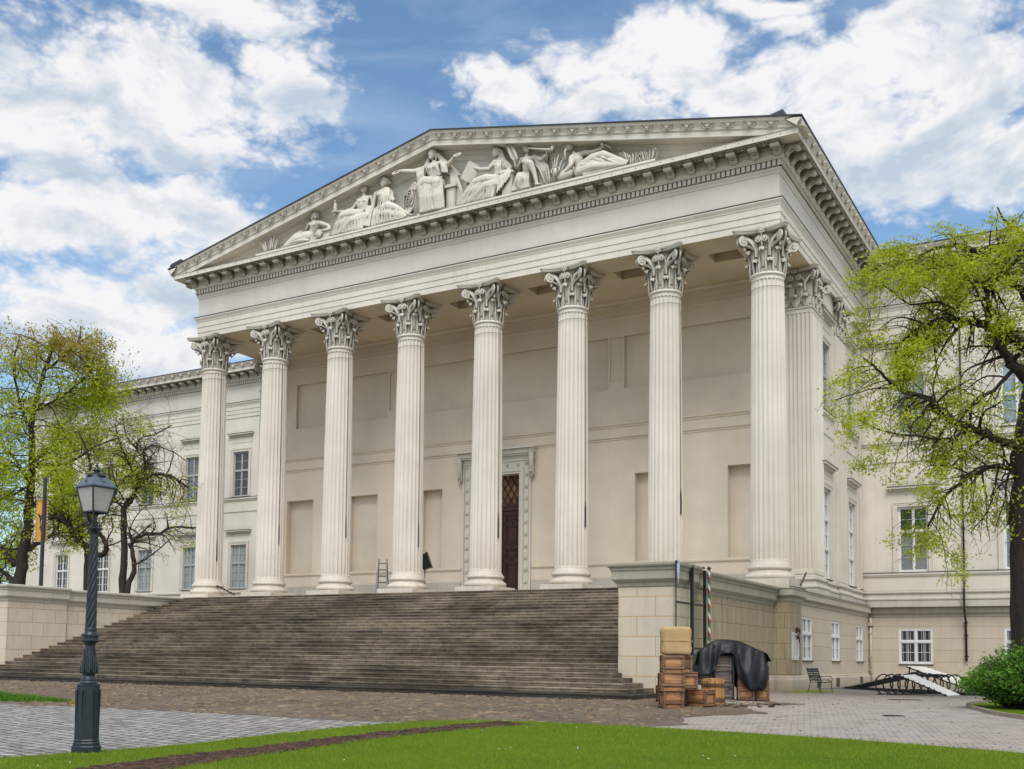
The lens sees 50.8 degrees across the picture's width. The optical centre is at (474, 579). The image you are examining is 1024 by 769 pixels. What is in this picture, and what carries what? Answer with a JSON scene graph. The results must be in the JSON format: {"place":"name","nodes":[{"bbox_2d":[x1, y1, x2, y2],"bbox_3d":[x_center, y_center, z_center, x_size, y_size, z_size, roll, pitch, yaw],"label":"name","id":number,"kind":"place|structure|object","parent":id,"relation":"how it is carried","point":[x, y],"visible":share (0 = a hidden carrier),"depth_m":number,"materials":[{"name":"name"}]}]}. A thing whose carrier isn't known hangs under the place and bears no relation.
{"place":"outdoors","nodes":[
{"label":"outdoors","id":0,"kind":"place"},
{"bbox_2d":[0,703,391,757],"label":"cobbled yard","id":1,"kind":"structure","parent":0,"point":[31,730],"depth_m":21.24,"materials":[{"name":"grey stone"}]},
{"bbox_2d":[71,720,533,768],"bbox_3d":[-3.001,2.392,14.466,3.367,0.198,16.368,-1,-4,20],"label":"soil path","id":2,"kind":"structure","parent":0,"point":[310,741],"depth_m":17.28,"materials":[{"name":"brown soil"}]},
{"bbox_2d":[0,679,797,726],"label":"dirt yard","id":3,"kind":"structure","parent":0,"point":[268,694],"depth_m":26.91,"materials":[{"name":"gravel"}]},
{"bbox_2d":[0,690,71,701],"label":"weed patch","id":4,"kind":"object","parent":3,"relation":"on","point":[13,696],"visible":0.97,"depth_m":29.06,"materials":[{"name":"green plant"}]},
{"bbox_2d":[0,587,655,699],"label":"staircase","id":5,"kind":"structure","parent":3,"relation":"on","point":[558,643],"depth_m":39.20,"materials":[{"name":"stone"}]},
{"bbox_2d":[0,678,780,707],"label":"dark clods","id":6,"kind":"object","parent":3,"relation":"on","point":[320,689],"visible":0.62,"depth_m":34.21,"materials":[{"name":"brown soil"}]},
{"bbox_2d":[658,690,683,708],"bbox_3d":[4.704,2.887,25.797,0.524,0.427,0.502,1,-4,-6],"label":"crate","id":7,"kind":"object","parent":3,"relation":"on","point":[670,699],"visible":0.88,"depth_m":25.59,"materials":[{"name":"brown wood"}]},
{"bbox_2d":[657,673,684,690],"bbox_3d":[4.702,2.458,25.764,0.594,0.422,0.502,1,-4,-1],"label":"crate","id":8,"kind":"object","parent":7,"relation":"on","point":[670,681],"visible":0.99,"depth_m":25.55,"materials":[{"name":"brown wood"}]},
{"bbox_2d":[659,655,684,672],"bbox_3d":[4.724,2.029,25.758,0.554,0.430,0.482,1,-4,1],"label":"crate","id":9,"kind":"object","parent":8,"relation":"on","point":[672,663],"visible":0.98,"depth_m":25.55,"materials":[{"name":"brown wood"}]},
{"bbox_2d":[660,627,692,654],"bbox_3d":[4.825,1.479,25.801,0.735,0.681,0.541,1,-4,1],"label":"bale","id":10,"kind":"object","parent":9,"relation":"on","point":[675,640],"visible":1,"depth_m":25.56,"materials":[{"name":"beige fabric"}]},
{"bbox_2d":[684,689,715,707],"bbox_3d":[5.479,2.894,26.180,0.624,0.442,0.502,-3,-6,43],"label":"crate","id":11,"kind":"object","parent":3,"relation":"on","point":[705,698],"visible":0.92,"depth_m":26.02,"materials":[{"name":"brown wood"}]},
{"bbox_2d":[685,672,697,688],"bbox_3d":[5.069,2.444,25.984,0.564,0.410,0.482,1,-4,0],"label":"crate","id":12,"kind":"object","parent":11,"relation":"on","point":[691,680],"visible":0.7,"depth_m":25.78,"materials":[{"name":"brown wood"}]},
{"bbox_2d":[685,655,692,671],"bbox_3d":[4.956,2.031,25.991,0.544,0.402,0.462,1,-4,-2],"label":"crate","id":13,"kind":"object","parent":12,"relation":"on","point":[688,663],"visible":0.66,"depth_m":25.79,"materials":[{"name":"brown wood"}]},
{"bbox_2d":[701,678,724,705],"bbox_3d":[5.920,2.797,26.765,0.549,0.672,0.549,5,-6,-44],"label":"banded box","id":14,"kind":"object","parent":3,"relation":"on","point":[718,684],"visible":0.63,"depth_m":26.55,"materials":[{"name":"brown wood"}]},
{"bbox_2d":[736,686,754,700],"bbox_3d":[7.292,3.090,28.981,0.464,0.387,0.482,0,-4,9],"label":"crate","id":15,"kind":"object","parent":3,"relation":"on","point":[745,694],"visible":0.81,"depth_m":28.78,"materials":[{"name":"brown wood"}]},
{"bbox_2d":[737,674,745,686],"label":"crate","id":16,"kind":"object","parent":15,"relation":"on","point":[740,683],"visible":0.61,"depth_m":28.85,"materials":[{"name":"brown wood"}]},
{"bbox_2d":[755,686,769,700],"bbox_3d":[7.746,3.094,29.058,0.364,0.402,0.482,0,-4,7],"label":"crate","id":17,"kind":"object","parent":3,"relation":"on","point":[763,695],"visible":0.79,"depth_m":28.85,"materials":[{"name":"brown wood"}]},
{"bbox_2d":[0,718,1023,768],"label":"lawn turf","id":18,"kind":"structure","parent":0,"point":[648,747],"depth_m":16.30,"materials":[{"name":"green plant"}]},
{"bbox_2d":[71,463,116,752],"bbox_3d":[-5.761,0.425,16.214,0.454,4.400,0.454,-2,-5,31],"label":"street lamp","id":19,"kind":"object","parent":18,"relation":"on","point":[96,489],"visible":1,"depth_m":16.12,"materials":[{"name":"black metal"}]},
{"bbox_2d":[0,0,1023,583],"label":"sky","id":20,"kind":"structure","parent":0,"point":[137,137],"materials":[{"name":"blue"}]},
{"bbox_2d":[383,685,1023,752],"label":"paving","id":21,"kind":"structure","parent":0,"point":[921,723],"depth_m":22.26,"materials":[{"name":"grey stone"}]},
{"bbox_2d":[675,560,707,654],"bbox_3d":[6.365,1.497,31.320,0.090,3.880,2.734,-2,-5,31],"label":"metal frame","id":22,"kind":"object","parent":21,"relation":"on","point":[691,603],"visible":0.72,"depth_m":31.27,"materials":[{"name":"black metal"}]},
{"bbox_2d":[707,567,710,642],"bbox_3d":[7.029,1.565,32.280,0.160,3.900,0.160,-2,-5,31],"label":"striped pole","id":23,"kind":"object","parent":21,"relation":"on","point":[709,616],"visible":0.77,"depth_m":32.30,"materials":[{"name":"white metal"}]},
{"bbox_2d":[782,690,835,692],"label":"wall weeds","id":24,"kind":"object","parent":21,"relation":"on","point":[810,691],"depth_m":38.80,"materials":[{"name":"green plant"}]},
{"bbox_2d":[806,667,832,692],"bbox_3d":[12.212,3.578,38.153,0.654,0.884,0.656,4,-5,-35],"label":"park chair","id":25,"kind":"object","parent":21,"relation":"on","point":[813,670],"visible":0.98,"depth_m":38.26,"materials":[{"name":"grey metal"}]},
{"bbox_2d":[668,695,1014,747],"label":"pebbles","id":26,"kind":"object","parent":21,"relation":"on","point":[878,724],"visible":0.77,"depth_m":22.11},
{"bbox_2d":[821,687,862,689],"bbox_3d":[16.286,4.464,43.673,4.000,0.001,3.600,-2,-5,31],"label":"grey matting","id":27,"kind":"object","parent":21,"relation":"on","point":[840,688],"visible":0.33,"depth_m":43.90,"materials":[{"name":"grey"}]},
{"bbox_2d":[842,672,948,692],"bbox_3d":[16.103,3.932,41.892,1.452,1.086,7.959,1,-4,-5],"label":"ramp board","id":28,"kind":"object","parent":21,"relation":"on","point":[866,685],"visible":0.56,"depth_m":41.32,"materials":[{"name":"black metal"}]},
{"bbox_2d":[875,674,961,694],"bbox_3d":[15.587,3.664,37.597,4.683,0.713,0.442,4,-5,-34],"label":"bicycle rack","id":29,"kind":"object","parent":21,"relation":"on","point":[906,689],"visible":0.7,"depth_m":37.16,"materials":[{"name":"black metal"}]},
{"bbox_2d":[900,674,959,695],"bbox_3d":[15.302,3.574,36.207,1.770,0.717,0.852,-2,-5,31],"label":"ramp board","id":30,"kind":"object","parent":21,"relation":"on","point":[925,683],"visible":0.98,"depth_m":36.16,"materials":[{"name":"white wood"}]},
{"bbox_2d":[906,666,960,690],"bbox_3d":[17.228,3.683,39.350,3.491,0.997,1.597,1,-4,1],"label":"ramp board","id":31,"kind":"object","parent":21,"relation":"on","point":[924,670],"visible":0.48,"depth_m":39.00,"materials":[{"name":"white wood"}]},
{"bbox_2d":[911,689,985,695],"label":"ground beam","id":32,"kind":"structure","parent":21,"relation":"on","point":[969,693],"depth_m":36.90,"materials":[{"name":"black metal"}]},
{"bbox_2d":[966,700,1023,719],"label":"bed edging","id":33,"kind":"object","parent":21,"relation":"on","point":[969,704],"visible":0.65,"depth_m":23.72,"materials":[{"name":"stone"}]},
{"bbox_2d":[973,702,1023,714],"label":"shrub bed","id":34,"kind":"object","parent":21,"relation":"on","point":[991,706],"visible":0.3,"depth_m":25.62,"materials":[{"name":"green plant"}]},
{"bbox_2d":[816,206,1023,656],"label":"tree","id":35,"kind":"object","parent":34,"relation":"on","point":[1000,331],"visible":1,"depth_m":31.44,"materials":[{"name":"green plant"}]},
{"bbox_2d":[948,638,1023,708],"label":"shrub","id":36,"kind":"object","parent":34,"relation":"on","point":[1001,681],"visible":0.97,"depth_m":25.45,"materials":[{"name":"green plant"}]},
{"bbox_2d":[726,701,762,704],"bbox_3d":[6.621,3.215,28.263,1.431,0.016,3.086,3,-5,-32],"label":"concrete pad","id":37,"kind":"object","parent":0,"point":[743,701],"visible":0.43,"depth_m":27.56,"materials":[{"name":"grey concrete"}]},
{"bbox_2d":[714,645,733,699],"bbox_3d":[6.445,2.537,29.201,1.024,1.500,0.684,1,-4,0],"label":"rack","id":38,"kind":"object","parent":37,"relation":"on","point":[732,671],"visible":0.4,"depth_m":28.87,"materials":[{"name":"black metal"}]},
{"bbox_2d":[693,639,770,690],"bbox_3d":[6.918,2.344,29.231,2.038,1.404,1.292,1,-4,0],"label":"tarpaulin","id":39,"kind":"object","parent":38,"relation":"on","point":[751,667],"visible":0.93,"depth_m":28.82,"materials":[{"name":"black plastic"}]},
{"bbox_2d":[724,687,731,699],"bbox_3d":[6.678,3.082,29.121,0.484,0.388,0.482,1,-4,0],"label":"wrapped box","id":40,"kind":"object","parent":37,"relation":"on","point":[727,693],"visible":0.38,"depth_m":28.91,"materials":[{"name":"grey wood"}]},
{"bbox_2d":[713,671,731,685],"bbox_3d":[6.684,2.683,29.151,0.484,0.388,0.482,1,-4,0],"label":"wrapped box","id":41,"kind":"object","parent":40,"relation":"on","point":[726,677],"visible":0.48,"depth_m":28.95,"materials":[{"name":"wood"}]},
{"bbox_2d":[716,657,731,669],"bbox_3d":[6.689,2.274,29.180,0.484,0.387,0.482,1,-4,0],"label":"wrapped box","id":42,"kind":"object","parent":41,"relation":"on","point":[724,663],"visible":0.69,"depth_m":28.97,"materials":[{"name":"wood"}]},
{"bbox_3d":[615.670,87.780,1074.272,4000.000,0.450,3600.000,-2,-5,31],"label":"ground","id":43,"kind":"structure","parent":0,"visible":0},
{"bbox_2d":[0,492,24,583],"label":"tree","id":44,"kind":"object","parent":43,"relation":"on","point":[3,579],"visible":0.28,"depth_m":98.28,"materials":[{"name":"green plant"}]},
{"bbox_2d":[6,483,24,583],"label":"tree","id":45,"kind":"object","parent":43,"relation":"on","point":[15,520],"depth_m":112.66,"materials":[{"name":"green plant"}]},
{"bbox_2d":[32,478,46,585],"bbox_3d":[-20.250,-0.041,49.898,0.633,9.350,0.193,0,-4,16],"label":"banner pole","id":46,"kind":"object","parent":43,"relation":"on","point":[42,547],"visible":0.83,"depth_m":49.94,"materials":[{"name":"black metal"}]},
{"bbox_2d":[35,499,48,541],"bbox_3d":[-20.137,-2.727,50.175,0.580,2.050,0.072,0,-4,7],"label":"banner","id":47,"kind":"object","parent":46,"relation":"hanging from","point":[38,520],"visible":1,"depth_m":50.19,"materials":[{"name":"orange fabric"}]},
{"bbox_2d":[0,315,145,584],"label":"tree","id":48,"kind":"object","parent":43,"relation":"on","point":[95,387],"visible":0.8,"depth_m":62.86,"materials":[{"name":"green plant"}]},
{"bbox_2d":[1,430,146,590],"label":"tree","id":49,"kind":"object","parent":43,"relation":"on","point":[77,535],"visible":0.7,"depth_m":58.60,"materials":[{"name":"green plant"}]},
{"bbox_2d":[0,584,183,663],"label":"stair wall","id":50,"kind":"structure","parent":43,"relation":"on","point":[34,618],"depth_m":46.62,"materials":[{"name":"stone"}]},
{"bbox_2d":[75,396,201,592],"bbox_3d":[-17.698,-2.392,56.421,6.962,15.361,5.099,1,-4,-8],"label":"tree","id":51,"kind":"object","parent":43,"relation":"on","point":[137,479],"visible":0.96,"depth_m":56.86,"materials":[{"name":"green plant"}]},
{"bbox_2d":[108,487,195,593],"bbox_3d":[-16.856,-0.013,56.693,5.904,10.679,3.727,1,-4,-1],"label":"tree","id":52,"kind":"object","parent":43,"relation":"on","point":[131,545],"visible":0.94,"depth_m":56.73,"materials":[{"name":"brown plant"}]},
{"bbox_2d":[11,109,1023,690],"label":"museum building","id":53,"kind":"structure","parent":43,"relation":"on","point":[717,421],"depth_m":50.13,"materials":[{"name":"stone"}]},
{"bbox_2d":[50,541,71,587],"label":"window","id":54,"kind":"structure","parent":53,"relation":"in","point":[62,571],"depth_m":84.91,"materials":[{"name":"white paint"}]},
{"bbox_2d":[97,538,112,591],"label":"window","id":55,"kind":"structure","parent":53,"relation":"in","point":[103,577],"depth_m":82.34,"materials":[{"name":"white paint"}]},
{"bbox_2d":[99,450,113,507],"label":"window","id":56,"kind":"structure","parent":53,"relation":"in","point":[105,469],"depth_m":82.95,"materials":[{"name":"grey paint"}]},
{"bbox_2d":[134,535,155,591],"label":"window","id":57,"kind":"structure","parent":53,"relation":"in","point":[145,580],"depth_m":80.04,"materials":[{"name":"grey paint"}]},
{"bbox_2d":[137,443,158,505],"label":"window","id":58,"kind":"structure","parent":53,"relation":"in","point":[151,447],"depth_m":80.39,"materials":[{"name":"grey paint"}]},
{"bbox_2d":[178,532,195,590],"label":"window","id":59,"kind":"structure","parent":53,"relation":"in","point":[189,560],"depth_m":77.81,"materials":[{"name":"grey paint"}]},
{"bbox_2d":[179,438,199,501],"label":"window","id":60,"kind":"structure","parent":53,"relation":"in","point":[193,462],"depth_m":78.24,"materials":[{"name":"grey paint"}]},
{"bbox_2d":[216,375,221,560],"bbox_3d":[-13.334,-5.825,56.302,0.086,9.800,0.058,-2,-5,31],"label":"cable","id":61,"kind":"object","parent":53,"relation":"attached to","point":[219,460],"visible":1,"depth_m":56.34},
{"bbox_2d":[216,585,234,594],"bbox_3d":[-12.837,0.571,55.487,1.238,0.560,0.087,-1,-5,26],"label":"chain","id":62,"kind":"object","parent":53,"relation":"attached to","point":[225,589],"visible":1,"depth_m":55.47,"materials":[{"name":"black metal"}]},
{"bbox_2d":[224,529,251,588],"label":"window","id":63,"kind":"structure","parent":53,"relation":"in","point":[239,561],"depth_m":75.26,"materials":[{"name":"grey paint"}]},
{"bbox_2d":[227,431,253,497],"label":"window","id":64,"kind":"structure","parent":53,"relation":"in","point":[242,460],"depth_m":75.74,"materials":[{"name":"grey paint"}]},
{"bbox_2d":[259,235,277,251],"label":"carved reeds","id":65,"kind":"object","parent":53,"relation":"on","point":[264,247],"visible":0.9,"depth_m":54.03,"materials":[{"name":"stone"}]},
{"bbox_2d":[278,372,282,543],"bbox_3d":[-9.730,-6.284,54.172,0.083,9.100,0.058,-2,-5,31],"label":"cable","id":66,"kind":"object","parent":53,"relation":"attached to","point":[280,466],"visible":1,"depth_m":54.12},
{"bbox_2d":[281,211,331,247],"bbox_3d":[-8.156,-17.235,52.901,3.007,1.739,0.759,-2,-5,31],"label":"statue","id":67,"kind":"object","parent":53,"relation":"on","point":[314,232],"visible":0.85,"depth_m":52.59,"materials":[{"name":"stone"}]},
{"bbox_2d":[345,373,348,536],"bbox_3d":[-6.126,-6.469,52.019,0.083,8.950,0.058,-2,-5,31],"label":"cable","id":68,"kind":"object","parent":53,"relation":"attached to","point":[347,447],"visible":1,"depth_m":51.90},
{"bbox_2d":[331,186,375,235],"bbox_3d":[-5.720,-17.609,51.483,2.346,2.322,0.930,-2,-5,31],"label":"statue","id":69,"kind":"object","parent":53,"relation":"on","point":[352,218],"visible":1,"depth_m":51.08,"materials":[{"name":"stone"}]},
{"bbox_2d":[375,559,388,592],"bbox_3d":[-4.531,0.029,53.044,0.660,2.033,1.011,1,-4,3],"label":"step ladder","id":70,"kind":"object","parent":53,"relation":"on","point":[378,576],"visible":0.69,"depth_m":52.95,"materials":[{"name":"metal"}]},
{"bbox_2d":[366,176,411,225],"bbox_3d":[-3.832,-17.712,50.373,2.578,2.416,0.900,-2,-5,31],"label":"statue","id":71,"kind":"object","parent":53,"relation":"on","point":[387,210],"visible":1,"depth_m":50.23,"materials":[{"name":"stone"}]},
{"bbox_2d":[418,363,420,546],"bbox_3d":[-2.530,-6.255,49.838,0.082,9.600,0.058,-2,-5,31],"label":"cable","id":72,"kind":"object","parent":53,"relation":"attached to","point":[419,457],"visible":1,"depth_m":49.80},
{"bbox_2d":[422,552,432,589],"bbox_3d":[-2.337,-0.169,51.688,0.908,2.297,0.891,0,-4,6],"label":"stage speaker","id":73,"kind":"object","parent":53,"relation":"on","point":[427,563],"visible":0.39,"depth_m":51.61},
{"bbox_2d":[392,148,463,214],"bbox_3d":[-1.995,-18.128,49.209,3.955,3.125,1.020,-2,-5,31],"label":"statue","id":74,"kind":"object","parent":53,"relation":"on","point":[438,186],"visible":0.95,"depth_m":48.72,"materials":[{"name":"stone"}]},
{"bbox_2d":[405,182,416,212],"bbox_3d":[-2.899,-17.495,49.498,0.188,1.462,0.796,4,-5,-40],"label":"shield","id":75,"kind":"object","parent":74,"relation":"attached to","point":[411,198],"visible":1,"depth_m":49.44,"materials":[{"name":"stone"}]},
{"bbox_2d":[457,146,516,205],"bbox_3d":[0.639,-17.842,47.651,2.952,2.398,0.934,-2,-5,31],"label":"statue","id":76,"kind":"object","parent":53,"relation":"on","point":[486,186],"visible":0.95,"depth_m":47.31,"materials":[{"name":"stone"}]},
{"bbox_2d":[201,285,784,381],"bbox_3d":[-1.339,-10.821,49.280,30.718,0.162,0.671,-2,-5,31],"label":"cable","id":77,"kind":"object","parent":53,"relation":"attached to","point":[516,333],"visible":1,"depth_m":47.30,"materials":[{"name":"grey metal"}]},
{"bbox_2d":[498,368,499,537],"bbox_3d":[1.109,-6.486,47.729,0.058,9.350,0.068,2,-4,-17],"label":"cable","id":78,"kind":"object","parent":53,"relation":"attached to","point":[499,422],"visible":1,"depth_m":47.78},
{"bbox_2d":[501,475,518,589],"bbox_3d":[1.305,-2.009,53.254,2.528,6.270,0.240,-2,-5,31],"label":"door","id":79,"kind":"structure","parent":53,"relation":"in","point":[510,484],"depth_m":52.99,"materials":[{"name":"brown wood"}]},
{"bbox_2d":[506,144,554,191],"bbox_3d":[2.452,-17.869,46.482,2.449,2.288,0.965,-2,-5,31],"label":"statue","id":80,"kind":"object","parent":53,"relation":"on","point":[526,176],"visible":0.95,"depth_m":46.33,"materials":[{"name":"stone"}]},
{"bbox_2d":[535,154,564,184],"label":"carved reeds","id":81,"kind":"object","parent":53,"relation":"on","point":[554,165],"visible":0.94,"depth_m":45.93,"materials":[{"name":"stone"}]},
{"bbox_2d":[585,322,585,526],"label":"cable","id":82,"kind":"object","parent":53,"relation":"attached to","point":[585,437],"visible":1,"depth_m":45.52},
{"bbox_2d":[550,142,627,180],"bbox_3d":[4.883,-17.677,45.066,3.498,1.813,0.807,-2,-5,31],"label":"statue","id":83,"kind":"object","parent":53,"relation":"on","point":[599,159],"visible":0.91,"depth_m":44.85,"materials":[{"name":"stone"}]},
{"bbox_2d":[618,152,641,164],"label":"carved reeds","id":84,"kind":"object","parent":53,"relation":"on","point":[628,158],"visible":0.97,"depth_m":43.97,"materials":[{"name":"stone"}]},
{"bbox_2d":[636,147,657,161],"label":"carved reeds","id":85,"kind":"object","parent":53,"relation":"on","point":[644,157],"visible":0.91,"depth_m":43.68,"materials":[{"name":"stone"}]},
{"bbox_2d":[680,349,681,513],"bbox_3d":[8.312,-6.980,43.432,0.084,8.800,0.058,-2,-5,31],"label":"cable","id":86,"kind":"object","parent":53,"relation":"attached to","point":[680,433],"visible":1,"depth_m":43.37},
{"bbox_2d":[685,295,748,313],"bbox_3d":[9.650,-10.969,43.151,2.966,0.467,0.019,-2,-5,32],"label":"cable","id":87,"kind":"object","parent":53,"relation":"attached to","point":[714,310],"visible":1,"depth_m":43.16,"materials":[{"name":"grey metal"}]},
{"bbox_2d":[792,632,798,659],"bbox_3d":[12.001,2.514,40.267,0.051,1.020,0.940,-2,-5,31],"label":"memorial plaque","id":88,"kind":"object","parent":53,"relation":"attached to","point":[795,648],"visible":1,"depth_m":40.18,"materials":[{"name":"white stone"}]},
{"bbox_2d":[795,627,800,642],"bbox_3d":[12.122,2.082,40.371,0.166,0.605,0.472,-2,-5,31],"label":"wreath","id":89,"kind":"object","parent":53,"relation":"attached to","point":[797,630],"visible":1,"depth_m":40.32,"materials":[{"name":"green plant"}]},
{"bbox_2d":[802,617,813,661],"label":"window","id":90,"kind":"structure","parent":53,"relation":"in","point":[806,622],"depth_m":43.02,"materials":[{"name":"white paint"}]},
{"bbox_2d":[822,306,836,413],"bbox_3d":[15.601,-9.593,47.819,0.480,4.342,2.420,-2,-5,31],"label":"window","id":91,"kind":"structure","parent":53,"relation":"in","point":[828,321],"depth_m":48.39,"materials":[{"name":"grey paint"}]},
{"bbox_2d":[822,460,837,580],"bbox_3d":[15.507,-2.497,47.301,0.480,5.072,2.420,-2,-5,31],"label":"window","id":92,"kind":"structure","parent":53,"relation":"in","point":[829,469],"depth_m":47.89,"materials":[{"name":"white paint"}]},
{"bbox_2d":[831,621,840,661],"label":"window","id":93,"kind":"structure","parent":53,"relation":"in","point":[835,625],"depth_m":47.27,"materials":[{"name":"white paint"}]},
{"bbox_2d":[845,337,859,433],"bbox_3d":[18.223,-9.240,52.179,0.480,4.342,2.420,-2,-5,31],"label":"window","id":94,"kind":"structure","parent":53,"relation":"in","point":[847,346],"depth_m":52.52,"materials":[{"name":"grey paint"}]},
{"bbox_2d":[847,478,861,587],"bbox_3d":[18.130,-2.145,51.661,0.480,5.072,2.420,-2,-5,31],"label":"window","id":95,"kind":"structure","parent":53,"relation":"in","point":[852,484],"depth_m":52.17,"materials":[{"name":"white paint"}]},
{"bbox_2d":[856,625,862,660],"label":"window","id":96,"kind":"structure","parent":53,"relation":"in","point":[859,633],"depth_m":51.56,"materials":[{"name":"white paint"}]},
{"bbox_2d":[868,618,873,680],"bbox_3d":[19.584,3.534,53.216,0.220,3.250,0.240,-2,-5,31],"label":"drain pipe","id":97,"kind":"object","parent":53,"relation":"attached to","point":[870,624],"visible":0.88,"depth_m":53.19,"materials":[{"name":"beige metal"}]},
{"bbox_2d":[885,344,932,435],"bbox_3d":[21.423,-9.242,52.945,2.280,4.342,0.480,-2,-5,31],"label":"window","id":98,"kind":"structure","parent":53,"relation":"in","point":[888,352],"depth_m":52.98,"materials":[{"name":"white paint"}]},
{"bbox_2d":[887,484,936,571],"bbox_3d":[21.333,-2.421,52.447,2.280,4.262,0.480,-2,-5,31],"label":"window","id":99,"kind":"structure","parent":53,"relation":"in","point":[898,516],"depth_m":52.67,"materials":[{"name":"white paint"}]},
{"bbox_2d":[899,629,933,664],"bbox_3d":[21.430,3.287,52.319,1.580,1.760,0.170,-2,-5,31],"label":"window","id":100,"kind":"structure","parent":53,"relation":"in","point":[915,645],"depth_m":52.33,"materials":[{"name":"white paint"}]},
{"bbox_2d":[958,324,968,660],"bbox_3d":[23.276,-4.297,51.387,0.190,16.400,0.644,-2,-5,31],"label":"drain pipe","id":101,"kind":"object","parent":53,"relation":"attached to","point":[966,656],"visible":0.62,"depth_m":51.08,"materials":[{"name":"black metal"}]},
{"bbox_2d":[991,479,1012,569],"bbox_3d":[25.329,-2.543,50.054,2.280,4.262,0.480,-2,-5,31],"label":"window","id":102,"kind":"structure","parent":53,"relation":"in","point":[1003,549],"depth_m":50.42,"materials":[{"name":"white paint"}]},
{"bbox_2d":[991,333,1023,426],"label":"window","id":103,"kind":"structure","parent":53,"relation":"in","point":[1012,379],"depth_m":50.85,"materials":[{"name":"white glass"}]},
{"bbox_2d":[1004,628,1010,656],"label":"window","id":104,"kind":"structure","parent":53,"relation":"in","point":[1007,630],"depth_m":50.30,"materials":[{"name":"white paint"}]},
{"bbox_2d":[606,560,779,693],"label":"stair wall","id":105,"kind":"structure","parent":43,"relation":"on","point":[742,610],"depth_m":31.36,"materials":[{"name":"stone"}]},
{"bbox_3d":[6.189,3.079,29.202,0.464,0.391,0.482,1,-4,0],"label":"wrapped box","id":106,"kind":"object","parent":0,"visible":0},
{"bbox_2d":[693,670,712,684],"bbox_3d":[6.194,2.670,29.232,0.464,0.392,0.482,1,-4,0],"label":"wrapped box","id":107,"kind":"object","parent":106,"relation":"on","point":[701,677],"visible":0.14,"depth_m":29.03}
]}

